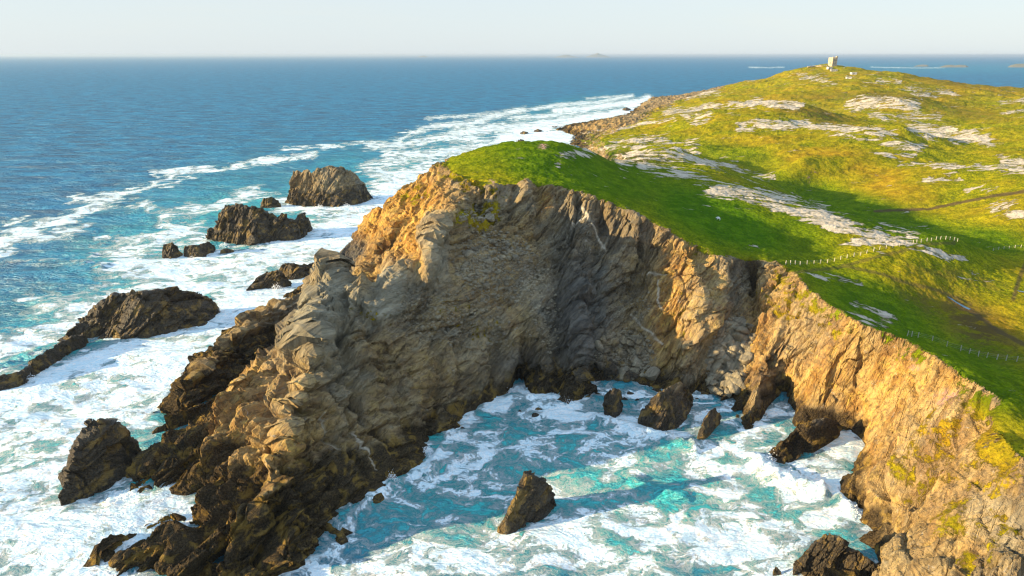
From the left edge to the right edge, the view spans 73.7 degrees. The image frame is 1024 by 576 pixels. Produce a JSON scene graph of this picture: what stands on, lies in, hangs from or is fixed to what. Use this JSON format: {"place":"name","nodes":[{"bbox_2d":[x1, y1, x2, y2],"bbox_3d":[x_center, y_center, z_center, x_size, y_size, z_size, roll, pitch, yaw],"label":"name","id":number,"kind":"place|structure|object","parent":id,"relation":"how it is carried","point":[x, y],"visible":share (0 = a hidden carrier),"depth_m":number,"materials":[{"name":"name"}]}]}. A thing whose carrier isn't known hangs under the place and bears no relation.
{"place":"outdoors","nodes":[
{"label":"outdoors","id":0,"kind":"place"},
{"bbox_2d":[0,55,1023,575],"bbox_3d":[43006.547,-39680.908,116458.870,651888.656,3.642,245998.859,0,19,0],"label":"sea","id":1,"kind":"structure","parent":0,"point":[118,173],"depth_m":224.46,"materials":[{"name":"liquid"}]},
{"bbox_2d":[0,331,88,390],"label":"sea rock","id":2,"kind":"object","parent":1,"relation":"in","point":[48,358],"visible":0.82,"depth_m":171.25,"materials":[{"name":"brown stone"}]},
{"bbox_2d":[58,418,140,505],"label":"sea stack","id":3,"kind":"object","parent":1,"relation":"in","point":[103,452],"visible":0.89,"depth_m":123.35,"materials":[{"name":"brown stone"}]},
{"bbox_2d":[57,286,219,341],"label":"sea rock","id":4,"kind":"object","parent":1,"relation":"in","point":[132,313],"visible":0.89,"depth_m":191.47,"materials":[{"name":"stone"}]},
{"bbox_2d":[162,242,182,258],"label":"sea rock","id":5,"kind":"object","parent":1,"relation":"in","point":[170,250],"visible":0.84,"depth_m":265.63,"materials":[{"name":"stone"}]},
{"bbox_2d":[183,242,215,257],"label":"sea rock","id":6,"kind":"object","parent":1,"relation":"in","point":[202,250],"visible":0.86,"depth_m":267.57,"materials":[{"name":"stone"}]},
{"bbox_2d":[220,248,233,253],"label":"sea rock","id":7,"kind":"object","parent":1,"relation":"in","point":[225,251],"visible":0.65,"depth_m":272.12,"materials":[{"name":"stone"}]},
{"bbox_2d":[205,203,276,245],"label":"sea stack","id":8,"kind":"object","parent":1,"relation":"in","point":[240,224],"visible":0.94,"depth_m":284.86,"materials":[{"name":"stone"}]},
{"bbox_2d":[246,270,291,290],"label":"sea rock","id":9,"kind":"object","parent":1,"relation":"in","point":[269,280],"visible":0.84,"depth_m":230.09,"materials":[{"name":"stone"}]},
{"bbox_2d":[260,197,280,207],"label":"sea rock","id":10,"kind":"object","parent":1,"relation":"in","point":[270,202],"visible":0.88,"depth_m":354.10,"materials":[{"name":"stone"}]},
{"bbox_2d":[270,212,312,240],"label":"sea rock","id":11,"kind":"object","parent":1,"relation":"in","point":[285,228],"visible":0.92,"depth_m":288.69,"materials":[{"name":"stone"}]},
{"bbox_2d":[279,262,313,279],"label":"sea rock","id":12,"kind":"object","parent":1,"relation":"in","point":[291,271],"visible":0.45,"depth_m":240.29,"materials":[{"name":"brown stone"}]},
{"bbox_2d":[285,165,372,206],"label":"sea stack","id":13,"kind":"object","parent":1,"relation":"in","point":[330,186],"visible":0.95,"depth_m":355.99,"materials":[{"name":"stone"}]},
{"bbox_2d":[27,101,861,523],"bbox_3d":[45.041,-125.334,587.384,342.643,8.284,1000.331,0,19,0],"label":"spray","id":14,"kind":"object","parent":1,"relation":"on","point":[425,447],"visible":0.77,"depth_m":166.67,"materials":[{"name":"white liquid"}]},
{"bbox_2d":[497,470,555,534],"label":"sea stack","id":15,"kind":"object","parent":1,"relation":"in","point":[533,500],"visible":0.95,"depth_m":114.39,"materials":[{"name":"brown stone"}]},
{"bbox_2d":[82,64,1023,575],"bbox_3d":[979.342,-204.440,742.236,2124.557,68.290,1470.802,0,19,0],"label":"headland","id":16,"kind":"structure","parent":1,"relation":"in","point":[330,384],"depth_m":162.34,"materials":[{"name":"brown stone"}]},
{"bbox_2d":[463,250,473,257],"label":"boulder","id":17,"kind":"object","parent":16,"relation":"on","point":[468,253],"visible":1,"depth_m":163.74,"materials":[{"name":"grey stone"}]},
{"bbox_2d":[485,213,494,221],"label":"boulder","id":18,"kind":"object","parent":16,"relation":"on","point":[490,217],"visible":0.87,"depth_m":182.37,"materials":[{"name":"grey stone"}]},
{"bbox_2d":[391,204,755,388],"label":"scree","id":19,"kind":"structure","parent":16,"relation":"on","point":[522,288],"depth_m":165.81,"materials":[{"name":"stone"}]},
{"bbox_2d":[474,216,483,220],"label":"boulder","id":20,"kind":"object","parent":19,"relation":"on","point":[478,218],"visible":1,"depth_m":175.37,"materials":[{"name":"grey stone"}]},
{"bbox_2d":[482,283,488,289],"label":"boulder","id":21,"kind":"object","parent":19,"relation":"on","point":[485,286],"visible":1,"depth_m":162.34,"materials":[{"name":"stone"}]},
{"bbox_2d":[483,259,492,265],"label":"boulder","id":22,"kind":"object","parent":19,"relation":"on","point":[488,262],"visible":1,"depth_m":167.17,"materials":[{"name":"grey stone"}]},
{"bbox_2d":[512,255,518,260],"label":"boulder","id":23,"kind":"object","parent":19,"relation":"on","point":[515,257],"visible":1,"depth_m":172.00,"materials":[{"name":"grey stone"}]},
{"bbox_2d":[594,340,603,350],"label":"boulder","id":24,"kind":"object","parent":19,"relation":"on","point":[598,344],"visible":0.99,"depth_m":166.38,"materials":[{"name":"grey stone"}]},
{"bbox_2d":[596,362,604,369],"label":"boulder","id":25,"kind":"object","parent":19,"relation":"on","point":[600,365],"visible":0.96,"depth_m":165.08,"materials":[{"name":"grey stone"}]},
{"bbox_2d":[599,338,607,343],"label":"boulder","id":26,"kind":"object","parent":19,"relation":"on","point":[603,340],"visible":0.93,"depth_m":167.68,"materials":[{"name":"grey stone"}]},
{"bbox_2d":[603,347,611,353],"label":"boulder","id":27,"kind":"object","parent":19,"relation":"on","point":[606,350],"visible":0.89,"depth_m":167.40,"materials":[{"name":"grey stone"}]},
{"bbox_2d":[605,360,617,374],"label":"boulder","id":28,"kind":"object","parent":19,"relation":"on","point":[611,367],"visible":0.89,"depth_m":165.24,"materials":[{"name":"grey stone"}]},
{"bbox_2d":[611,337,619,347],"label":"boulder","id":29,"kind":"object","parent":19,"relation":"on","point":[615,341],"visible":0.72,"depth_m":168.85,"materials":[{"name":"grey stone"}]},
{"bbox_2d":[614,348,627,358],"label":"boulder","id":30,"kind":"object","parent":19,"relation":"on","point":[621,353],"visible":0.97,"depth_m":168.57,"materials":[{"name":"grey stone"}]},
{"bbox_2d":[618,335,626,343],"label":"boulder","id":31,"kind":"object","parent":19,"relation":"on","point":[623,339],"visible":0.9,"depth_m":170.21,"materials":[{"name":"grey stone"}]},
{"bbox_2d":[618,366,628,380],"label":"boulder","id":32,"kind":"object","parent":19,"relation":"on","point":[622,371],"visible":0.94,"depth_m":165.11,"materials":[{"name":"grey stone"}]},
{"bbox_2d":[623,371,630,382],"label":"boulder","id":33,"kind":"object","parent":19,"relation":"on","point":[626,377],"visible":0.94,"depth_m":163.78,"materials":[{"name":"stone"}]},
{"bbox_2d":[626,340,635,346],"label":"boulder","id":34,"kind":"object","parent":19,"relation":"on","point":[630,343],"visible":0.6,"depth_m":168.97,"materials":[{"name":"grey stone"}]},
{"bbox_2d":[628,355,633,363],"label":"boulder","id":35,"kind":"object","parent":19,"relation":"on","point":[631,358],"visible":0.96,"depth_m":166.41,"materials":[{"name":"grey stone"}]},
{"bbox_2d":[632,355,641,366],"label":"boulder","id":36,"kind":"object","parent":19,"relation":"on","point":[637,363],"visible":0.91,"depth_m":165.60,"materials":[{"name":"grey stone"}]},
{"bbox_2d":[632,338,642,344],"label":"boulder","id":37,"kind":"object","parent":19,"relation":"on","point":[637,341],"visible":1,"depth_m":168.12,"materials":[{"name":"grey stone"}]},
{"bbox_2d":[635,348,641,354],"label":"boulder","id":38,"kind":"object","parent":19,"relation":"on","point":[638,351],"visible":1,"depth_m":166.88,"materials":[{"name":"grey stone"}]},
{"bbox_2d":[705,358,713,363],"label":"boulder","id":39,"kind":"object","parent":19,"relation":"on","point":[710,361],"visible":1,"depth_m":160.76,"materials":[{"name":"grey stone"}]},
{"bbox_2d":[706,373,717,384],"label":"boulder","id":40,"kind":"object","parent":19,"relation":"on","point":[710,378],"visible":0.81,"depth_m":158.83,"materials":[{"name":"grey stone"}]},
{"bbox_2d":[712,362,721,372],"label":"boulder","id":41,"kind":"object","parent":19,"relation":"on","point":[717,366],"visible":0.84,"depth_m":160.13,"materials":[{"name":"grey stone"}]},
{"bbox_2d":[712,344,724,359],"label":"boulder","id":42,"kind":"object","parent":19,"relation":"on","point":[721,354],"visible":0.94,"depth_m":161.73,"materials":[{"name":"grey stone"}]},
{"bbox_2d":[715,338,726,348],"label":"boulder","id":43,"kind":"object","parent":19,"relation":"on","point":[720,342],"visible":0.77,"depth_m":163.29,"materials":[{"name":"grey stone"}]},
{"bbox_2d":[721,354,729,363],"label":"boulder","id":44,"kind":"object","parent":19,"relation":"on","point":[725,357],"visible":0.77,"depth_m":161.06,"materials":[{"name":"grey stone"}]},
{"bbox_2d":[724,388,731,397],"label":"boulder","id":45,"kind":"object","parent":19,"relation":"on","point":[727,392],"visible":1,"depth_m":155.24,"materials":[{"name":"beige stone"}]},
{"bbox_2d":[724,335,733,344],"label":"boulder","id":46,"kind":"object","parent":19,"relation":"on","point":[728,339],"visible":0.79,"depth_m":164.29,"materials":[{"name":"grey stone"}]},
{"bbox_2d":[726,350,735,358],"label":"boulder","id":47,"kind":"object","parent":19,"relation":"on","point":[731,354],"visible":0.79,"depth_m":161.88,"materials":[{"name":"beige stone"}]},
{"bbox_2d":[729,321,739,329],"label":"boulder","id":48,"kind":"object","parent":19,"relation":"on","point":[733,325],"visible":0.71,"depth_m":166.72,"materials":[{"name":"grey stone"}]},
{"bbox_2d":[731,331,747,339],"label":"boulder","id":49,"kind":"object","parent":19,"relation":"on","point":[736,335],"visible":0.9,"depth_m":165.29,"materials":[{"name":"grey stone"}]},
{"bbox_2d":[738,348,743,354],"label":"boulder","id":50,"kind":"object","parent":19,"relation":"on","point":[740,351],"visible":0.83,"depth_m":162.38,"materials":[{"name":"beige stone"}]},
{"bbox_2d":[739,342,749,348],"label":"boulder","id":51,"kind":"object","parent":19,"relation":"on","point":[743,346],"visible":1,"depth_m":163.40,"materials":[{"name":"beige stone"}]},
{"bbox_2d":[738,354,752,364],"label":"boulder","id":52,"kind":"object","parent":19,"relation":"on","point":[744,359],"visible":1,"depth_m":159.01,"materials":[{"name":"beige stone"}]},
{"bbox_2d":[748,335,754,340],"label":"boulder","id":53,"kind":"object","parent":19,"relation":"on","point":[751,337],"visible":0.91,"depth_m":164.41,"materials":[{"name":"beige stone"}]},
{"bbox_2d":[597,354,606,361],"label":"boulder","id":54,"kind":"object","parent":16,"relation":"on","point":[603,358],"visible":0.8,"depth_m":165.94,"materials":[{"name":"grey stone"}]},
{"bbox_2d":[644,366,660,380],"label":"boulder","id":55,"kind":"object","parent":16,"relation":"on","point":[652,373],"visible":1,"depth_m":161.81,"materials":[{"name":"grey stone"}]},
{"bbox_2d":[704,379,717,385],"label":"boulder","id":56,"kind":"object","parent":16,"relation":"on","point":[714,382],"visible":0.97,"depth_m":158.00,"materials":[{"name":"grey stone"}]},
{"bbox_2d":[708,385,721,393],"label":"boulder","id":57,"kind":"object","parent":16,"relation":"on","point":[714,389],"visible":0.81,"depth_m":157.49,"materials":[{"name":"grey stone"}]},
{"bbox_2d":[709,350,720,356],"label":"boulder","id":58,"kind":"object","parent":16,"relation":"on","point":[716,353],"visible":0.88,"depth_m":161.26,"materials":[{"name":"beige stone"}]},
{"bbox_2d":[713,369,723,375],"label":"boulder","id":59,"kind":"object","parent":16,"relation":"on","point":[720,371],"visible":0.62,"depth_m":158.91,"materials":[{"name":"beige stone"}]},
{"bbox_2d":[715,391,723,395],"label":"boulder","id":60,"kind":"object","parent":16,"relation":"on","point":[719,393],"visible":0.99,"depth_m":156.15,"materials":[{"name":"beige stone"}]},
{"bbox_2d":[720,379,729,386],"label":"boulder","id":61,"kind":"object","parent":16,"relation":"on","point":[724,383],"visible":0.62,"depth_m":156.60,"materials":[{"name":"beige stone"}]},
{"bbox_2d":[723,320,729,327],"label":"boulder","id":62,"kind":"object","parent":16,"relation":"on","point":[726,323],"visible":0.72,"depth_m":165.72,"materials":[{"name":"grey stone"}]},
{"bbox_2d":[721,373,732,380],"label":"boulder","id":63,"kind":"object","parent":16,"relation":"on","point":[723,376],"visible":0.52,"depth_m":158.34,"materials":[{"name":"beige stone"}]},
{"bbox_2d":[725,359,735,372],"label":"boulder","id":64,"kind":"object","parent":16,"relation":"on","point":[730,365],"visible":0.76,"depth_m":160.35,"materials":[{"name":"grey stone"}]},
{"bbox_2d":[727,344,738,351],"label":"boulder","id":65,"kind":"object","parent":16,"relation":"on","point":[735,348],"visible":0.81,"depth_m":162.63,"materials":[{"name":"beige stone"}]},
{"bbox_2d":[727,380,740,394],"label":"boulder","id":66,"kind":"object","parent":16,"relation":"on","point":[733,388],"visible":0.87,"depth_m":154.91,"materials":[{"name":"beige stone"}]},
{"bbox_2d":[725,375,745,389],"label":"boulder","id":67,"kind":"object","parent":16,"relation":"on","point":[739,382],"visible":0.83,"depth_m":155.69,"materials":[{"name":"beige stone"}]},
{"bbox_2d":[732,372,741,378],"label":"boulder","id":68,"kind":"object","parent":16,"relation":"on","point":[736,375],"visible":0.77,"depth_m":156.70,"materials":[{"name":"beige stone"}]},
{"bbox_2d":[731,317,746,326],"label":"boulder","id":69,"kind":"object","parent":16,"relation":"on","point":[740,321],"visible":0.66,"depth_m":168.34,"materials":[{"name":"grey stone"}]},
{"bbox_2d":[733,326,749,334],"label":"boulder","id":70,"kind":"object","parent":16,"relation":"on","point":[741,329],"visible":0.88,"depth_m":164.97,"materials":[{"name":"grey stone"}]},
{"bbox_2d":[828,56,837,66],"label":"signal tower","id":71,"kind":"structure","parent":16,"relation":"on","point":[832,61],"depth_m":1008.71,"materials":[{"name":"paint"}]},
{"bbox_2d":[785,236,957,264],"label":"fence","id":72,"kind":"object","parent":16,"relation":"on","point":[868,250],"visible":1,"depth_m":192.29,"materials":[{"name":"grey wood"}]},
{"bbox_2d":[907,331,1022,361],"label":"fence","id":73,"kind":"object","parent":16,"relation":"on","point":[962,346],"visible":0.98,"depth_m":151.69,"materials":[{"name":"grey wood"}]},
{"bbox_2d":[552,55,578,57],"bbox_3d":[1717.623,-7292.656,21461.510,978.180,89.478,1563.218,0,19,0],"label":"island","id":74,"kind":"structure","parent":1,"relation":"in","point":[566,56],"depth_m":21043.91,"materials":[{"name":"grey stone"}]},
{"bbox_2d":[587,53,608,56],"bbox_3d":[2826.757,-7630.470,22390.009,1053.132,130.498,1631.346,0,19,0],"label":"island","id":75,"kind":"structure","parent":1,"relation":"in","point":[597,55],"depth_m":22131.43,"materials":[{"name":"grey stone"}]},
{"bbox_2d":[602,388,622,417],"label":"rock fin","id":76,"kind":"object","parent":1,"relation":"in","point":[612,404],"visible":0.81,"depth_m":147.67,"materials":[{"name":"stone"}]},
{"bbox_2d":[638,382,693,430],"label":"rock fin","id":77,"kind":"object","parent":1,"relation":"in","point":[668,408],"visible":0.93,"depth_m":144.25,"materials":[{"name":"brown stone"}]},
{"bbox_2d":[697,408,721,439],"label":"rock fin","id":78,"kind":"object","parent":1,"relation":"in","point":[711,420],"visible":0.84,"depth_m":141.01,"materials":[{"name":"brown stone"}]},
{"bbox_2d":[773,567,780,575],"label":"sea rock","id":79,"kind":"object","parent":1,"relation":"in","point":[776,571],"visible":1,"depth_m":103.83,"materials":[{"name":"brown stone"}]},
{"bbox_2d":[793,533,874,575],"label":"sea rock","id":80,"kind":"object","parent":1,"relation":"in","point":[829,552],"visible":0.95,"depth_m":102.69,"materials":[{"name":"stone"}]},
{"bbox_2d":[941,65,967,66],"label":"island","id":81,"kind":"structure","parent":1,"relation":"in","point":[954,66],"depth_m":4425.73,"materials":[{"name":"grey stone"}]},
{"bbox_2d":[1008,64,1023,66],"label":"island","id":82,"kind":"structure","parent":1,"relation":"on","point":[1018,65],"depth_m":4413.49,"materials":[{"name":"grey stone"}]},
{"bbox_2d":[0,0,1023,54],"label":"sky","id":83,"kind":"structure","parent":0,"point":[27,27],"materials":[{"name":"white"}]},
{"bbox_2d":[947,296,969,309],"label":"stream","id":84,"kind":"structure","parent":0,"point":[959,303],"depth_m":181.49,"materials":[{"name":"blue liquid"}]}
]}

